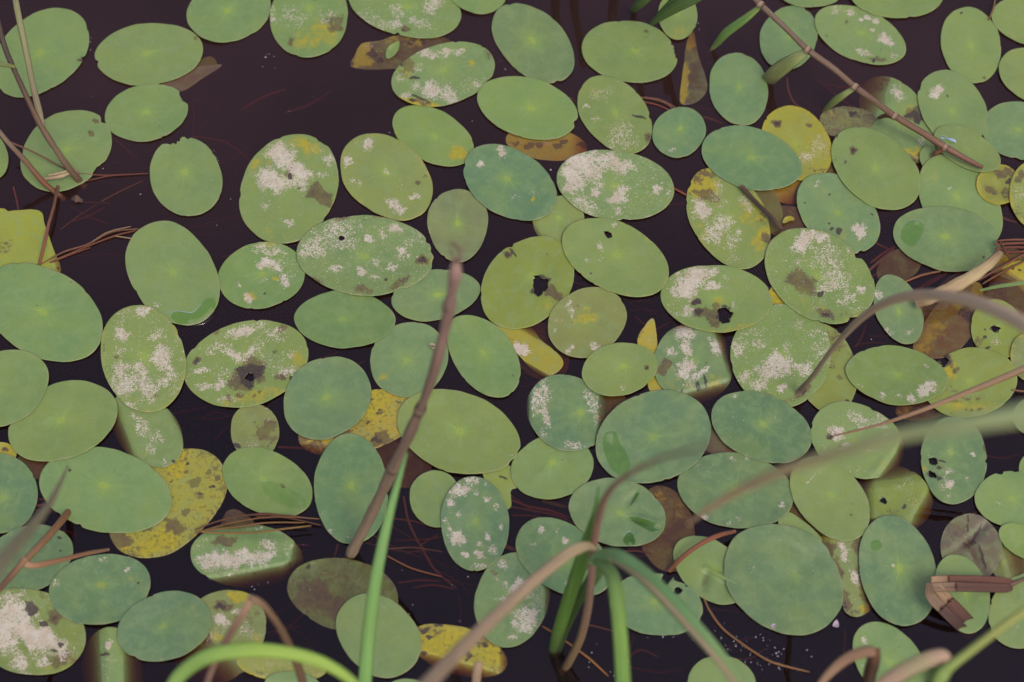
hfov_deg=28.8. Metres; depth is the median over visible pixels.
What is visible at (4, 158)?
lily pad
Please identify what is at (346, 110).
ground
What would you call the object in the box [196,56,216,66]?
lily pad
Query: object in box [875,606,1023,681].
grass stalk
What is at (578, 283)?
pine needle
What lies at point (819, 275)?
lily pad
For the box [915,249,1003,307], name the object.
broken reed
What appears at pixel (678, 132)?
lily pad
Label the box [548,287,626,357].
lily pad
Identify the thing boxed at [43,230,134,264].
pine needle
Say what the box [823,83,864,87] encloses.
pine needle
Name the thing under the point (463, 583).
pine needle
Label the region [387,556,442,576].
pine needle
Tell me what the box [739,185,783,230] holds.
fallen twig
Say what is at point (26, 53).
dry reed
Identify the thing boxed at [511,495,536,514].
pine needle
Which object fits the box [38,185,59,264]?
lily stalk
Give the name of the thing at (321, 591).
lily pad
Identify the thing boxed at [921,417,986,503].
lily pad
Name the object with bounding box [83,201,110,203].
pine needle
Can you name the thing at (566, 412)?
lily pad
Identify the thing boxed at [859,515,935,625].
lily pad
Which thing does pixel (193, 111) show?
pine needle
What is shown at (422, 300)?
lily pad
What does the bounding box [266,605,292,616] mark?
pine needle
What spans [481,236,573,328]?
lily pad
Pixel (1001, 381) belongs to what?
dry grass
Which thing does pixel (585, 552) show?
grass tuft
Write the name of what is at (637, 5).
green reed
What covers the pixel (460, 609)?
pine needle
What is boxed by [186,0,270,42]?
lily pad
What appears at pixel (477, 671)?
broken reed
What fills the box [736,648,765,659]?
pine needle
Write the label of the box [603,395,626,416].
lily pad
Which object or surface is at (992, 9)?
pine needle
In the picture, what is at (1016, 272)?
lily pad
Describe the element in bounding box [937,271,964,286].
pine needle
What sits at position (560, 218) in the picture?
lily pad
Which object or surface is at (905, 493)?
lily pad
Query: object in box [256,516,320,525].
pine needle
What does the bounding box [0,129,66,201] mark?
reed stalk
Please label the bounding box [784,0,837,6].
lily pad
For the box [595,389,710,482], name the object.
lily pad
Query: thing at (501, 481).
lily pad
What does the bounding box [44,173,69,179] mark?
dry fibre
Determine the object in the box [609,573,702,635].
lily pad
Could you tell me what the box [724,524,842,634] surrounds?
lily pad
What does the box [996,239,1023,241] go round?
pine needle
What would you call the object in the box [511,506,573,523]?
pine needle
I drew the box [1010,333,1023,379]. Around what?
lily pad
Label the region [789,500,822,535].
lily pad
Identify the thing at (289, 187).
lily pad
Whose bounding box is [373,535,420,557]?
pine needle
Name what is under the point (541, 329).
lily pad
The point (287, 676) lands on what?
lily pad
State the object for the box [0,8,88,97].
lily pad
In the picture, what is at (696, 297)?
lily pad
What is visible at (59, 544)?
lily pad
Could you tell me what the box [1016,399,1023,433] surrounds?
lily pad
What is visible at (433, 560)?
pine needle
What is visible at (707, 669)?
lily pad
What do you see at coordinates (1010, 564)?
lily pad
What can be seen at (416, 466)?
lily pad
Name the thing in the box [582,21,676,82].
lily pad
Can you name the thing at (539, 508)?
pine needle
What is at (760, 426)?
lily pad
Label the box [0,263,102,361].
lily pad
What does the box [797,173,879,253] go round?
lily pad
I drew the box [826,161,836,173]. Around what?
lily pad
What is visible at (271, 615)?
bent reed
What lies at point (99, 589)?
lily pad
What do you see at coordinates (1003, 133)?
lily pad
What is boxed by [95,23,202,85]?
lily pad
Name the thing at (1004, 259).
lily pad
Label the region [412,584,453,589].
pine needle
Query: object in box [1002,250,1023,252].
pine needle
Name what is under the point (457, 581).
pine needle
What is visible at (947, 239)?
lily pad
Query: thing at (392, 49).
leaf fragment
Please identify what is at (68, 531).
pine needle
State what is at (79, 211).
pine needle
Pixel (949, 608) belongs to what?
folded reed
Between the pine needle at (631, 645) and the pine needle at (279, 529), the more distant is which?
the pine needle at (279, 529)
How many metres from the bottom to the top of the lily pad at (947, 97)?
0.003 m
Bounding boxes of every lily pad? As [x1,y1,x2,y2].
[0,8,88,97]
[0,138,8,176]
[0,208,60,272]
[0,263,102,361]
[0,350,48,426]
[0,442,16,457]
[0,453,37,532]
[0,524,72,589]
[0,588,85,674]
[8,380,117,461]
[18,456,47,478]
[20,110,111,191]
[39,447,171,532]
[49,554,150,624]
[82,627,143,681]
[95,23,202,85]
[101,305,185,412]
[105,84,187,141]
[109,448,226,557]
[112,397,182,467]
[117,591,211,661]
[125,220,219,324]
[150,137,222,215]
[162,64,221,90]
[175,590,265,681]
[184,320,308,407]
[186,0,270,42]
[190,525,302,587]
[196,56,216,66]
[218,242,304,308]
[221,509,253,526]
[222,447,312,514]
[231,404,278,450]
[236,657,325,678]
[239,134,338,243]
[265,671,317,681]
[270,0,347,57]
[284,356,370,439]
[287,558,397,629]
[294,290,395,348]
[296,215,433,295]
[298,389,408,454]
[314,433,387,543]
[336,593,420,677]
[340,133,432,220]
[349,0,460,38]
[350,35,450,69]
[370,322,447,396]
[376,437,431,487]
[391,41,494,106]
[391,269,480,321]
[392,105,473,166]
[393,679,418,681]
[397,389,519,473]
[410,470,455,526]
[417,624,506,677]
[427,189,487,261]
[440,476,508,570]
[447,315,520,397]
[452,0,504,13]
[463,144,556,220]
[474,552,549,647]
[477,76,577,139]
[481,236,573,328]
[483,465,516,509]
[492,3,573,82]
[497,326,562,376]
[506,132,586,160]
[511,438,593,499]
[515,517,606,594]
[517,322,568,379]
[526,374,606,450]
[533,195,583,242]
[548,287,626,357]
[557,150,673,219]
[562,218,668,296]
[569,478,665,546]
[577,75,651,153]
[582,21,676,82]
[582,342,657,395]
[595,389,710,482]
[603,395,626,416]
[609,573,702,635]
[637,318,661,390]
[641,486,694,571]
[652,107,705,157]
[654,324,732,402]
[658,0,696,39]
[660,265,771,332]
[673,535,736,604]
[677,452,792,528]
[680,31,706,104]
[686,168,769,268]
[688,656,755,681]
[702,125,801,190]
[706,424,735,453]
[709,53,767,125]
[711,391,811,462]
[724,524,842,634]
[730,304,830,406]
[754,190,782,232]
[760,5,817,68]
[762,105,831,180]
[764,228,874,323]
[769,287,784,303]
[771,206,806,235]
[773,180,801,203]
[778,512,821,541]
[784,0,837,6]
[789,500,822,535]
[790,461,869,541]
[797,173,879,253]
[807,323,855,409]
[811,401,903,478]
[815,5,905,64]
[820,106,876,136]
[820,535,870,616]
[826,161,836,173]
[831,127,920,209]
[845,345,947,405]
[852,0,941,17]
[853,622,919,680]
[858,466,932,527]
[859,76,933,162]
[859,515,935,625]
[874,274,923,343]
[876,249,920,280]
[893,206,999,271]
[895,401,942,420]
[913,282,983,358]
[917,70,986,135]
[919,144,941,165]
[919,154,1002,238]
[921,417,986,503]
[922,301,938,321]
[928,347,1016,416]
[934,125,1000,171]
[935,554,989,633]
[940,513,1001,575]
[941,7,1000,82]
[971,299,1022,357]
[974,471,1023,525]
[976,164,1014,204]
[983,101,1023,159]
[984,282,1023,314]
[988,573,1023,648]
[989,260,1023,291]
[990,246,1023,280]
[991,0,1023,43]
[993,542,1023,577]
[998,523,1023,558]
[999,48,1023,99]
[1009,163,1023,224]
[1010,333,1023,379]
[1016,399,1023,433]
[1019,457,1023,473]
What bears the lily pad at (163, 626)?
on the water
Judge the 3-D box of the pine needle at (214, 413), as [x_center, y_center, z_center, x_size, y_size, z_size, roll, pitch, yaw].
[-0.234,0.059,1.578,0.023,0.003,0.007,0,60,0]
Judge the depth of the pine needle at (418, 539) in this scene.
1.52 m
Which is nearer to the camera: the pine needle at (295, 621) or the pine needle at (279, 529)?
the pine needle at (295, 621)
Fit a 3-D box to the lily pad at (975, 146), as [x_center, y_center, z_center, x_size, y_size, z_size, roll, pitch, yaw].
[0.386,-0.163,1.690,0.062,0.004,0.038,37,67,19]
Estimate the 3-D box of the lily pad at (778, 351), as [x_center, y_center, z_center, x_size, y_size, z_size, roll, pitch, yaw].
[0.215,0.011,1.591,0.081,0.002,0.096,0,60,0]
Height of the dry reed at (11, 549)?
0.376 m
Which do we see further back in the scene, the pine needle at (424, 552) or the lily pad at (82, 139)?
the lily pad at (82, 139)
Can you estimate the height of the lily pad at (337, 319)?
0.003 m
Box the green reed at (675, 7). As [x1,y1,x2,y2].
[650,0,700,25]
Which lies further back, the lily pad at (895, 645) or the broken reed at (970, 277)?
the broken reed at (970, 277)
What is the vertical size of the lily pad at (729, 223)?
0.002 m
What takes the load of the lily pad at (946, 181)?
on the water
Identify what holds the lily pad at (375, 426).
on the water
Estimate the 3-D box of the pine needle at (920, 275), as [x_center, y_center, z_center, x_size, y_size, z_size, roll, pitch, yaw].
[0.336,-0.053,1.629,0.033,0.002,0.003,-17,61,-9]
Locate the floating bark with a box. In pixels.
[71,195,82,202]
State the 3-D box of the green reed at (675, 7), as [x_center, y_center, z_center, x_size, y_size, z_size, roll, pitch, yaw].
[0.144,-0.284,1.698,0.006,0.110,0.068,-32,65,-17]
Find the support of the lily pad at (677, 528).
in the water
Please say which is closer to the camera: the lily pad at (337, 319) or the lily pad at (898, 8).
the lily pad at (337, 319)
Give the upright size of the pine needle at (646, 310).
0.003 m
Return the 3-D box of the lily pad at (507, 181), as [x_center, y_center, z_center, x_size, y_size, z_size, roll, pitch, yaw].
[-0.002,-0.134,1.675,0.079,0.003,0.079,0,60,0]
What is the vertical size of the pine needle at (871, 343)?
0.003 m
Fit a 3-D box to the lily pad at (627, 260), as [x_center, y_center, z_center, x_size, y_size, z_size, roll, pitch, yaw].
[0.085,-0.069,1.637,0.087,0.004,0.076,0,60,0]
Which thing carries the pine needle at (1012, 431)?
in the water
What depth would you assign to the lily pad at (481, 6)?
1.77 m
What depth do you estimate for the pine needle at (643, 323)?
1.62 m
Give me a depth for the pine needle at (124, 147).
1.70 m
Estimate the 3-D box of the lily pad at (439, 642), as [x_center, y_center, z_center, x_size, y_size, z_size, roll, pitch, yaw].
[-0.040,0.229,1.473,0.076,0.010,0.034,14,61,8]
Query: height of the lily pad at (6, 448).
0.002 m
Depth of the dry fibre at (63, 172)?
1.67 m
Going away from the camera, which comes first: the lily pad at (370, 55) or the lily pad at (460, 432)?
the lily pad at (460, 432)
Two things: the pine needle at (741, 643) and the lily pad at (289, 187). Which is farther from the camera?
the lily pad at (289, 187)
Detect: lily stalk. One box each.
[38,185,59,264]
[667,529,735,572]
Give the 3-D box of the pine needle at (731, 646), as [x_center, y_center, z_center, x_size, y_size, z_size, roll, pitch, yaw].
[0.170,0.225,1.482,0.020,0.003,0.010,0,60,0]
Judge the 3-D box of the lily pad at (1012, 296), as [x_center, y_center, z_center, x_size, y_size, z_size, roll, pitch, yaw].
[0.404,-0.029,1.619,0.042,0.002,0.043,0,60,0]
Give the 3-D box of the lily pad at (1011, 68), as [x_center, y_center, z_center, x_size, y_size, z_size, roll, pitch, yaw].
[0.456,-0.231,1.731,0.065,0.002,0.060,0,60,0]
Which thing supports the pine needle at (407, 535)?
in the water
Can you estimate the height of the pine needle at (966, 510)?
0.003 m
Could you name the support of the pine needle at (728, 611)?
in the water
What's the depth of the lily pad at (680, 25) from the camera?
1.76 m
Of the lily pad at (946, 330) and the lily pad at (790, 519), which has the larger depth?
the lily pad at (946, 330)
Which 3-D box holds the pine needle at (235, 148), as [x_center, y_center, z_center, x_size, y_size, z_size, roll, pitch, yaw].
[-0.247,-0.168,1.705,0.058,0.003,0.009,22,62,12]
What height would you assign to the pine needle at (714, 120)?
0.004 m
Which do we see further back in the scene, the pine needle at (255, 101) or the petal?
the pine needle at (255, 101)
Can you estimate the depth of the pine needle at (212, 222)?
1.67 m
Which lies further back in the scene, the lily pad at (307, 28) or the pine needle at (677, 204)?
the lily pad at (307, 28)
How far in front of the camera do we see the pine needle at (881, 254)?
1.64 m
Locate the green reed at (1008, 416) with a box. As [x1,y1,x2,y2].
[687,403,1023,525]
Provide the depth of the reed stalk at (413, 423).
1.31 m
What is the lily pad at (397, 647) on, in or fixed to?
on the water
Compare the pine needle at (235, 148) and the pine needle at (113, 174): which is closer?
the pine needle at (113, 174)
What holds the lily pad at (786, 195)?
in the water
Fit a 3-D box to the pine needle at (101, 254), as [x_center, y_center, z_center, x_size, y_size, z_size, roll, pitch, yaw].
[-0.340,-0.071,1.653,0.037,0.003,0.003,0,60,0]
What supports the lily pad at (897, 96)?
on the water
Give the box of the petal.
[833,620,838,626]
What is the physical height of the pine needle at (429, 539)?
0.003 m
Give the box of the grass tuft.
[419,442,744,681]
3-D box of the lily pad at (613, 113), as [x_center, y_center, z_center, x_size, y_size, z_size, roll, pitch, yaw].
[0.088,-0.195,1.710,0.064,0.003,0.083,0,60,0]
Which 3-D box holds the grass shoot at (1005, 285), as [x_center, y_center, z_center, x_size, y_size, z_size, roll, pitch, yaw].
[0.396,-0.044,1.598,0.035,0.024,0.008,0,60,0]
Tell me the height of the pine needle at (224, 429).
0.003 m
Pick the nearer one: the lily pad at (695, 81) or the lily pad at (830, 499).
the lily pad at (830, 499)
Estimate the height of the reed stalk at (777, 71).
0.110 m
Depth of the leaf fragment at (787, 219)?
1.66 m
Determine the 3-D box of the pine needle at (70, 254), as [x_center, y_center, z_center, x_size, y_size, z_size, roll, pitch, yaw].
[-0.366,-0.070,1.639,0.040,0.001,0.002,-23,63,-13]
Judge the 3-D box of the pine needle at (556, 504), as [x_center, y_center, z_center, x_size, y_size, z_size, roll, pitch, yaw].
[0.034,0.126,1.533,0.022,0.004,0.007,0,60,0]
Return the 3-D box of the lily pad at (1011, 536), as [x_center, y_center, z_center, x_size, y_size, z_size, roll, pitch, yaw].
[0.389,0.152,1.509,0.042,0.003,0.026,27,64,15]
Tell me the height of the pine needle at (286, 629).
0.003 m
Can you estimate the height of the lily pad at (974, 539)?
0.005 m
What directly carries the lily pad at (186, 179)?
on the water
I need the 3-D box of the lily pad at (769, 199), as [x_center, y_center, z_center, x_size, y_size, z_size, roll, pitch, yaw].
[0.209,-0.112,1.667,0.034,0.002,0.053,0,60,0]
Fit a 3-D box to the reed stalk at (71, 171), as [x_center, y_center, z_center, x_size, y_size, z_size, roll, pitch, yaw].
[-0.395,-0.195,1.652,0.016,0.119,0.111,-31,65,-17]
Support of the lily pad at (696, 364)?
on the water
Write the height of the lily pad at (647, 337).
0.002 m
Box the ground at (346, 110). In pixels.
[0,0,1023,681]
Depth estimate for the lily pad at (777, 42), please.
1.75 m
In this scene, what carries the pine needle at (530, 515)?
in the water
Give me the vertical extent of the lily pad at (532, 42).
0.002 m
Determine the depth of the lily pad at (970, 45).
1.75 m
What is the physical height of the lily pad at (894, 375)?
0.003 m
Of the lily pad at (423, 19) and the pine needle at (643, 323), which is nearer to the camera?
the pine needle at (643, 323)
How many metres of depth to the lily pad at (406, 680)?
1.46 m
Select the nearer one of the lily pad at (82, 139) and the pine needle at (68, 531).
the pine needle at (68, 531)
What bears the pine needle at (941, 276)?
in the water
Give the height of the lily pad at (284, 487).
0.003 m
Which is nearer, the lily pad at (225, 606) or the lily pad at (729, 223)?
the lily pad at (225, 606)
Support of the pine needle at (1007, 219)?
in the water
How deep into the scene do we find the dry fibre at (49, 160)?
1.68 m
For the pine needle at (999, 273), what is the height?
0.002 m
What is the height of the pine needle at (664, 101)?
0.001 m
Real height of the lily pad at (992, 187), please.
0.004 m
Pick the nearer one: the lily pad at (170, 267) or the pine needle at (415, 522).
the pine needle at (415, 522)
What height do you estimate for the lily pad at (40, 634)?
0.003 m
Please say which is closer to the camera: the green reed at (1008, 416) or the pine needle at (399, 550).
the green reed at (1008, 416)
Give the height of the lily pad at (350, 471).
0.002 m
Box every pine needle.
[13,186,18,209]
[41,228,137,264]
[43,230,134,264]
[51,247,89,262]
[59,528,76,535]
[60,204,96,229]
[68,205,108,223]
[73,207,104,221]
[79,173,147,175]
[79,254,123,255]
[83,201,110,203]
[85,173,131,181]
[92,226,130,241]
[101,180,142,201]
[113,137,135,157]
[172,406,206,414]
[187,215,238,229]
[189,413,234,419]
[191,98,203,132]
[192,136,250,160]
[194,516,318,533]
[195,514,306,529]
[197,522,304,531]
[201,411,227,418]
[201,525,310,533]
[215,424,230,439]
[218,145,251,163]
[241,89,285,110]
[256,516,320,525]
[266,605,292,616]
[267,614,303,633]
[270,625,299,636]
[279,446,303,448]
[285,91,329,112]
[286,624,313,651]
[318,352,336,358]
[366,542,426,551]
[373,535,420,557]
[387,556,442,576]
[388,547,442,551]
[392,526,429,552]
[393,518,439,529]
[395,536,442,540]
[398,579,440,583]
[403,496,456,588]
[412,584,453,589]
[416,550,458,569]
[421,534,438,544]
[437,570,470,594]
[446,578,478,585]
[458,594,461,624]
[505,545,515,551]
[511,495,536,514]
[511,499,568,517]
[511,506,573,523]
[512,514,540,517]
[522,379,540,387]
[542,499,568,508]
[542,626,608,676]
[573,281,586,285]
[589,624,612,631]
[624,550,650,553]
[628,307,657,312]
[629,300,659,303]
[629,303,672,319]
[629,649,658,657]
[630,636,634,657]
[630,666,683,672]
[635,316,670,329]
[640,96,672,108]
[644,101,669,109]
[647,97,676,107]
[668,202,686,205]
[674,187,686,195]
[692,107,715,109]
[703,116,723,124]
[703,597,809,672]
[707,609,746,614]
[728,637,753,649]
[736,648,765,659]
[786,77,801,107]
[819,80,856,107]
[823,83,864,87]
[854,325,865,347]
[854,342,886,345]
[869,249,893,270]
[869,335,888,336]
[870,246,894,263]
[875,242,888,248]
[905,270,940,281]
[916,272,944,289]
[926,272,950,286]
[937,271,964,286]
[942,505,975,526]
[979,253,1023,280]
[982,260,1023,283]
[987,451,1023,458]
[988,0,995,19]
[994,242,1023,245]
[995,246,1023,249]
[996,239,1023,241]
[999,240,1009,257]
[1000,428,1023,434]
[1002,216,1016,222]
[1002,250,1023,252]
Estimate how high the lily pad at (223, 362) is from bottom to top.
0.002 m
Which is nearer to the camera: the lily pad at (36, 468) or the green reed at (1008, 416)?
the green reed at (1008, 416)
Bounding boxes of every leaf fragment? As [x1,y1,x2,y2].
[386,41,399,58]
[782,216,793,222]
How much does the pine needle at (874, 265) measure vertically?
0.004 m
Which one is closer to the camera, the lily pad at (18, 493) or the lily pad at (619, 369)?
the lily pad at (18, 493)
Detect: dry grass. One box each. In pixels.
[797,289,1023,392]
[832,365,1023,436]
[971,371,1023,393]
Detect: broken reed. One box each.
[472,661,482,681]
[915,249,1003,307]
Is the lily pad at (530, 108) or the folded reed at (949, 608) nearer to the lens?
the folded reed at (949, 608)
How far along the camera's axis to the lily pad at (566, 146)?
1.70 m
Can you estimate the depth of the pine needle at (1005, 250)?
1.63 m
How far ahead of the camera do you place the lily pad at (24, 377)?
1.58 m
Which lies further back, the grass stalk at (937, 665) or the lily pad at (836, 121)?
the lily pad at (836, 121)
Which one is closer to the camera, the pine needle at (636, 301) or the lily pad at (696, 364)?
the lily pad at (696, 364)
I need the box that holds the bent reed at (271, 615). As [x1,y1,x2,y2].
[204,595,306,681]
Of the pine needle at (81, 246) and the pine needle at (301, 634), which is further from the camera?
the pine needle at (81, 246)
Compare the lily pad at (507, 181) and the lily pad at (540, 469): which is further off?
the lily pad at (507, 181)
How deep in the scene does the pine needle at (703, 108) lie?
1.73 m
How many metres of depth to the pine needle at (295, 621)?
1.49 m
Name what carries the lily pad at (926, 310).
in the water
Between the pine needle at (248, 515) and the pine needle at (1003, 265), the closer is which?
the pine needle at (248, 515)
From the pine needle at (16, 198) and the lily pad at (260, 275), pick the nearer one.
the lily pad at (260, 275)
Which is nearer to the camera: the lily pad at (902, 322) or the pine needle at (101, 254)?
the lily pad at (902, 322)
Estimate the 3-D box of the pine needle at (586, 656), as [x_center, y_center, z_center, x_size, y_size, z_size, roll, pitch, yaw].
[0.047,0.228,1.467,0.062,0.002,0.004,35,66,18]
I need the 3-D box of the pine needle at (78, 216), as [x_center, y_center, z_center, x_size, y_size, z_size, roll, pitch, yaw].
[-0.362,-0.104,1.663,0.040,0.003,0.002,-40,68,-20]
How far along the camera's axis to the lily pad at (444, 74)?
1.73 m
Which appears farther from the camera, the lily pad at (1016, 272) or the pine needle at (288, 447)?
the lily pad at (1016, 272)
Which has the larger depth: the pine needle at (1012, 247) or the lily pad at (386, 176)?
the lily pad at (386, 176)
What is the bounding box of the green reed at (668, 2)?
[650,0,676,22]
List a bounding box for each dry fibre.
[12,142,65,169]
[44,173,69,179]
[48,168,79,175]
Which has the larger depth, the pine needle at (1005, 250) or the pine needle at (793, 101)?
the pine needle at (793, 101)
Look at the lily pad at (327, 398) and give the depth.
1.57 m
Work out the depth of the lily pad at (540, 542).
1.51 m
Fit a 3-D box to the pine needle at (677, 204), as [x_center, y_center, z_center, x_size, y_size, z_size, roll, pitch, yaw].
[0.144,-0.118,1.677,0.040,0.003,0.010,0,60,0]
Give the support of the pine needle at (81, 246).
on the water
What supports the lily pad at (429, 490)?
on the water
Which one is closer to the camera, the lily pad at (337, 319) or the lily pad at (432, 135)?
the lily pad at (337, 319)
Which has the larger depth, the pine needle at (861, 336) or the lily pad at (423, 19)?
the lily pad at (423, 19)
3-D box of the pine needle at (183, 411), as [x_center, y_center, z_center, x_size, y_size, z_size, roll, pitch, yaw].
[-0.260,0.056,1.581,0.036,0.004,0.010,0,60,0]
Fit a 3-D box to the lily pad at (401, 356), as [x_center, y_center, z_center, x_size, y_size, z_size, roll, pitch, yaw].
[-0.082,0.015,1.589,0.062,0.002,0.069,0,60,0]
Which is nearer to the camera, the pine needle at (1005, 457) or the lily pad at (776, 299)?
the pine needle at (1005, 457)
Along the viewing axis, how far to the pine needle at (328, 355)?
1.60 m
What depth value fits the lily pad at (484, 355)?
1.59 m
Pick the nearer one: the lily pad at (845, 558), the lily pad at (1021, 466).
the lily pad at (845, 558)
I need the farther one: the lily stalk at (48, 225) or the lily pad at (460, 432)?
the lily stalk at (48, 225)
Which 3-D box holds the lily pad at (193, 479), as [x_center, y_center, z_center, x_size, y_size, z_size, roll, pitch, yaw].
[-0.265,0.124,1.528,0.073,0.002,0.104,35,66,18]
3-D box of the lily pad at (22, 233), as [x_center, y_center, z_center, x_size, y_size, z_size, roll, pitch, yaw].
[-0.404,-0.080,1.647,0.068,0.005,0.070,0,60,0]
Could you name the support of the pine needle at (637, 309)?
in the water
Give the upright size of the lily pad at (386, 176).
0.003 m
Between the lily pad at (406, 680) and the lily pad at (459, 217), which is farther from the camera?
the lily pad at (459, 217)
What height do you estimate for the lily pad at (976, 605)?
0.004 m
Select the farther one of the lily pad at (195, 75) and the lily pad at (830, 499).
the lily pad at (195, 75)
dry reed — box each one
[0,61,14,67]
[0,465,68,577]
[12,0,45,127]
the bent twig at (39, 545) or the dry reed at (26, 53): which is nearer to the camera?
the bent twig at (39, 545)
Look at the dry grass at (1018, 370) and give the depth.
1.46 m
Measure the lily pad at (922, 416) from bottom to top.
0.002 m
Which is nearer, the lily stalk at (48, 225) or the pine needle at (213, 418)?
the pine needle at (213, 418)
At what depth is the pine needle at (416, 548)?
1.51 m
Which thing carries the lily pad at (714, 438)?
in the water
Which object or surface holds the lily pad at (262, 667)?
on the water
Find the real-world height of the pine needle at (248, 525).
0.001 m
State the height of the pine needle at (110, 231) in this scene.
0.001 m
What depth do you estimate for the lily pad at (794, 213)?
1.66 m
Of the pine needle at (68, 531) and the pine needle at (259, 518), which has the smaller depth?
the pine needle at (259, 518)
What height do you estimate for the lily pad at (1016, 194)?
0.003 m
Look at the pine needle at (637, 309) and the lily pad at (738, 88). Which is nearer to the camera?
the pine needle at (637, 309)
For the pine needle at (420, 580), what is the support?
in the water
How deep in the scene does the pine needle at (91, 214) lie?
1.67 m
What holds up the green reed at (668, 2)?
on the water
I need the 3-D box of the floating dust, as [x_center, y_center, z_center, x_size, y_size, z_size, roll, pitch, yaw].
[0.019,-0.025,1.613,0.839,0.001,0.633,0,60,0]
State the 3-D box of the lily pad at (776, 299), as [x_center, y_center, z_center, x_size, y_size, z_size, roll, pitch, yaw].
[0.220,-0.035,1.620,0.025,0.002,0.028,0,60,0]
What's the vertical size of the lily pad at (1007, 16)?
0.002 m
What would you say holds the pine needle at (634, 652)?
in the water
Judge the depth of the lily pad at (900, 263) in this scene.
1.64 m
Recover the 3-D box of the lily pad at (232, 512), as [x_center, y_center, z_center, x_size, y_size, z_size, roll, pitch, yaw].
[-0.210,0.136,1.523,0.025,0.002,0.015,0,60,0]
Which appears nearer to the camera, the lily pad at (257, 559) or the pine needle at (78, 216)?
the lily pad at (257, 559)
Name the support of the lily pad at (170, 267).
on the water
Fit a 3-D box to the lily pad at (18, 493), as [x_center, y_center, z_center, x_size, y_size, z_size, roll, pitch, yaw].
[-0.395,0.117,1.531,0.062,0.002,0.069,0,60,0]
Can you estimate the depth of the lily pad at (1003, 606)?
1.48 m
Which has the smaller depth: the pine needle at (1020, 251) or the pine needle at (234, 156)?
the pine needle at (1020, 251)
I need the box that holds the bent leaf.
[818,646,880,681]
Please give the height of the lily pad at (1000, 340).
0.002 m
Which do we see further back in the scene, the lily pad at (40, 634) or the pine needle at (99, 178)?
the pine needle at (99, 178)
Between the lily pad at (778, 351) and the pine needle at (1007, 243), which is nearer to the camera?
the lily pad at (778, 351)
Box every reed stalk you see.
[0,20,86,188]
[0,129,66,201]
[344,242,461,559]
[709,0,983,168]
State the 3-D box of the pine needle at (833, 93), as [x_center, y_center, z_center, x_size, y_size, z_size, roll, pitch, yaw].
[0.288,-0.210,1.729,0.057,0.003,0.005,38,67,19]
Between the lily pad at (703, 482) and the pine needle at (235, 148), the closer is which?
the lily pad at (703, 482)
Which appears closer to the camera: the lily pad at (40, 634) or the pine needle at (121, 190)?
the lily pad at (40, 634)
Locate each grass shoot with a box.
[167,642,358,681]
[358,452,407,681]
[980,281,1023,291]
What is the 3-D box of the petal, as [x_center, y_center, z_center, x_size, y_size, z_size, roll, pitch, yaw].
[0.240,0.210,1.477,0.005,0.002,0.006,0,60,0]
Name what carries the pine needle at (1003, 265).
on the water
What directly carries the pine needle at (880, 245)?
in the water
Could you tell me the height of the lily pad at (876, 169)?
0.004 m
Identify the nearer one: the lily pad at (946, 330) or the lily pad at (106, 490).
the lily pad at (106, 490)
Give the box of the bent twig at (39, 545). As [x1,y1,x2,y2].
[0,509,109,591]
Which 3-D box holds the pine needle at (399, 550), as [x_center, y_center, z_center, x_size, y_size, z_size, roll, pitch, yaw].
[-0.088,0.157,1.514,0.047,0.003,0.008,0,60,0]
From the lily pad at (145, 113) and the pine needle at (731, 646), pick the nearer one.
the pine needle at (731, 646)
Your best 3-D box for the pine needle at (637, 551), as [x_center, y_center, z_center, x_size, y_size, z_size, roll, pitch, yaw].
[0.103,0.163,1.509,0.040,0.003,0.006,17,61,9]
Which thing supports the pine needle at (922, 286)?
in the water
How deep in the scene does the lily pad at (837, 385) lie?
1.58 m
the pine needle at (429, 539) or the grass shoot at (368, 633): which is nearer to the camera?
the grass shoot at (368, 633)
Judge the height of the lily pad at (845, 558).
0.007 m
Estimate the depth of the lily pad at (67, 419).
1.56 m
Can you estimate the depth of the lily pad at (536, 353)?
1.59 m
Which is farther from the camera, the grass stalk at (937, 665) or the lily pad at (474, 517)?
the lily pad at (474, 517)
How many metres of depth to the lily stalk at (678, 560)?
1.49 m
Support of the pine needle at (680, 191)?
on the water
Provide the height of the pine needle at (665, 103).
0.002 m
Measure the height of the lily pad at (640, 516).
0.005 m
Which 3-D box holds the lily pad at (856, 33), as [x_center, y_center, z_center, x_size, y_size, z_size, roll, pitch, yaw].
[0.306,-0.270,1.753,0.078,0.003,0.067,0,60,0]
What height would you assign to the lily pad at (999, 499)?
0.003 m
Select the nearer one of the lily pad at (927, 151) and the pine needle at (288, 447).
the pine needle at (288, 447)
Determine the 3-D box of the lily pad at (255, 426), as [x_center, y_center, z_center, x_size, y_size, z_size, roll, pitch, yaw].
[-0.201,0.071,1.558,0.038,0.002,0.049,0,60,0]
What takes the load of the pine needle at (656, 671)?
in the water
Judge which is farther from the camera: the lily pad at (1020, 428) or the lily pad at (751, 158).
the lily pad at (751, 158)
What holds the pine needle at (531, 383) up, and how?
in the water
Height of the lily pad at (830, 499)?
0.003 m
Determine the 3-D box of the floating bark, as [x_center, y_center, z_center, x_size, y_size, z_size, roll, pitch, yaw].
[-0.364,-0.119,1.665,0.010,0.005,0.006,0,60,0]
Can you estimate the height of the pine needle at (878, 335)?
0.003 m
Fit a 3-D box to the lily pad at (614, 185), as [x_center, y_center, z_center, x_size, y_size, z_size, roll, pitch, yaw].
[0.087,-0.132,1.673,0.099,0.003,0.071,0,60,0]
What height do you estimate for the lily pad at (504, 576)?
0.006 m
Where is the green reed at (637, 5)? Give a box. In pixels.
[630,0,650,13]
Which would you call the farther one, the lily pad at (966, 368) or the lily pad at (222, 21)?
the lily pad at (222, 21)
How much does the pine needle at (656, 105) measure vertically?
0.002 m
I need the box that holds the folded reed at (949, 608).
[925,575,1023,639]
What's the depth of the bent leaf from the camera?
1.26 m
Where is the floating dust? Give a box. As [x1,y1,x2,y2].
[90,23,979,671]

